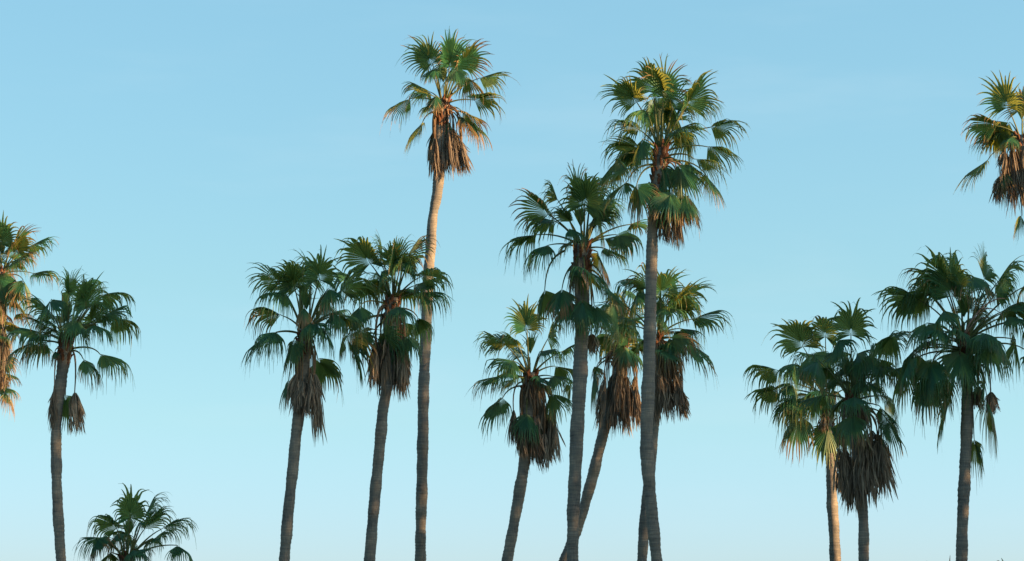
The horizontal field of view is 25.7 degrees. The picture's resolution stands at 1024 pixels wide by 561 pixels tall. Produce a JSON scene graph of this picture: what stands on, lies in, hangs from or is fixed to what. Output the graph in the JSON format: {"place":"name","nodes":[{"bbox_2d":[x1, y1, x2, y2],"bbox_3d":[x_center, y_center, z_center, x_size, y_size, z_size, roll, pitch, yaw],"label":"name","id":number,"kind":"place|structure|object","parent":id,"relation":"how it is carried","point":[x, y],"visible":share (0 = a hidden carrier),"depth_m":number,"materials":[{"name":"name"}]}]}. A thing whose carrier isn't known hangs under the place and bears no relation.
{"place":"outdoors","nodes":[
{"label":"outdoors","id":0,"kind":"place"},
{"bbox_2d":[0,0,1023,560],"label":"sky","id":1,"kind":"structure","parent":0,"point":[170,149],"materials":[{"name":"blue"}]},
{"label":"ground","id":2,"kind":"structure","parent":0,"visible":0},
{"bbox_2d":[0,210,60,421],"bbox_3d":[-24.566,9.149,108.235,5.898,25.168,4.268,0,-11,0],"label":"fan palm","id":3,"kind":"object","parent":2,"relation":"on","point":[11,289],"visible":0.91,"depth_m":109.32,"materials":[{"name":"green plant"}]},
{"bbox_2d":[0,266,140,560],"bbox_3d":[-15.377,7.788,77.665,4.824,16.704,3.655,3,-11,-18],"label":"fan palm","id":4,"kind":"object","parent":2,"relation":"on","point":[67,407],"visible":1,"depth_m":78.42,"materials":[{"name":"green plant"}]},
{"bbox_2d":[72,483,196,560],"bbox_3d":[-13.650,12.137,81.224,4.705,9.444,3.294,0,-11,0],"label":"fan palm","id":5,"kind":"object","parent":2,"relation":"on","point":[129,506],"visible":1,"depth_m":81.27,"materials":[{"name":"green plant"}]},
{"bbox_2d":[241,244,375,560],"bbox_3d":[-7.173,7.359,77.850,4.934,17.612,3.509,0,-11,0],"label":"fan palm","id":6,"kind":"object","parent":2,"relation":"on","point":[304,387],"visible":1,"depth_m":78.41,"materials":[{"name":"green plant"}]},
{"bbox_2d":[322,230,453,560],"bbox_3d":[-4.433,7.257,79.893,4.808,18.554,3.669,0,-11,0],"label":"fan palm","id":7,"kind":"object","parent":2,"relation":"on","point":[389,366],"visible":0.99,"depth_m":80.59,"materials":[{"name":"green plant"}]},
{"bbox_2d":[380,26,520,560],"bbox_3d":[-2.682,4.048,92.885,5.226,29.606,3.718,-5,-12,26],"label":"fan palm","id":8,"kind":"object","parent":2,"relation":"on","point":[446,148],"visible":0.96,"depth_m":94.38,"materials":[{"name":"green plant"}]},
{"bbox_2d":[465,293,589,560],"bbox_3d":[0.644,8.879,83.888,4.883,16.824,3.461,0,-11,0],"label":"fan palm","id":9,"kind":"object","parent":2,"relation":"on","point":[533,430],"visible":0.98,"depth_m":84.17,"materials":[{"name":"green plant"}]},
{"bbox_2d":[498,159,647,560],"bbox_3d":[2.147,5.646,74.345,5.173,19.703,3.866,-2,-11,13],"label":"fan palm","id":10,"kind":"object","parent":2,"relation":"on","point":[582,314],"visible":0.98,"depth_m":74.91,"materials":[{"name":"green plant"}]},
{"bbox_2d":[559,291,643,560],"bbox_3d":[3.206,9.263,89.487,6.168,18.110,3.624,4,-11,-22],"label":"fan palm","id":11,"kind":"object","parent":2,"relation":"on","point":[615,400],"visible":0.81,"depth_m":90.30,"materials":[{"name":"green plant"}]},
{"bbox_2d":[601,262,734,560],"bbox_3d":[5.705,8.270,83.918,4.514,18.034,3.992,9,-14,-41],"label":"fan palm","id":12,"kind":"object","parent":2,"relation":"on","point":[669,364],"visible":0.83,"depth_m":84.48,"materials":[{"name":"green plant"}]},
{"bbox_2d":[595,54,751,560],"bbox_3d":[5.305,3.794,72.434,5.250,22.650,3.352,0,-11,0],"label":"fan palm","id":13,"kind":"object","parent":2,"relation":"on","point":[656,195],"visible":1,"depth_m":73.49,"materials":[{"name":"green plant"}]},
{"bbox_2d":[743,315,872,560],"bbox_3d":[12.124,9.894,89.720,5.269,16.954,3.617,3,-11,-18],"label":"fan palm","id":14,"kind":"object","parent":2,"relation":"on","point":[823,434],"visible":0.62,"depth_m":90.25,"materials":[{"name":"green plant"}]},
{"bbox_2d":[793,298,917,560],"bbox_3d":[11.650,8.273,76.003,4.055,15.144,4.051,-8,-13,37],"label":"fan palm","id":15,"kind":"object","parent":2,"relation":"on","point":[865,467],"visible":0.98,"depth_m":75.93,"materials":[{"name":"green plant"}]},
{"bbox_2d":[870,245,1023,560],"bbox_3d":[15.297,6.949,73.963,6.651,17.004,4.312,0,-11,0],"label":"fan palm","id":16,"kind":"object","parent":2,"relation":"on","point":[970,355],"visible":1,"depth_m":74.36,"materials":[{"name":"green plant"}]},
{"bbox_2d":[955,70,1023,243],"bbox_3d":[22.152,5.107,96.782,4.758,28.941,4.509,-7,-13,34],"label":"fan palm","id":17,"kind":"object","parent":2,"relation":"on","point":[1000,137],"visible":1,"depth_m":98.53,"materials":[{"name":"green plant"}]}
]}

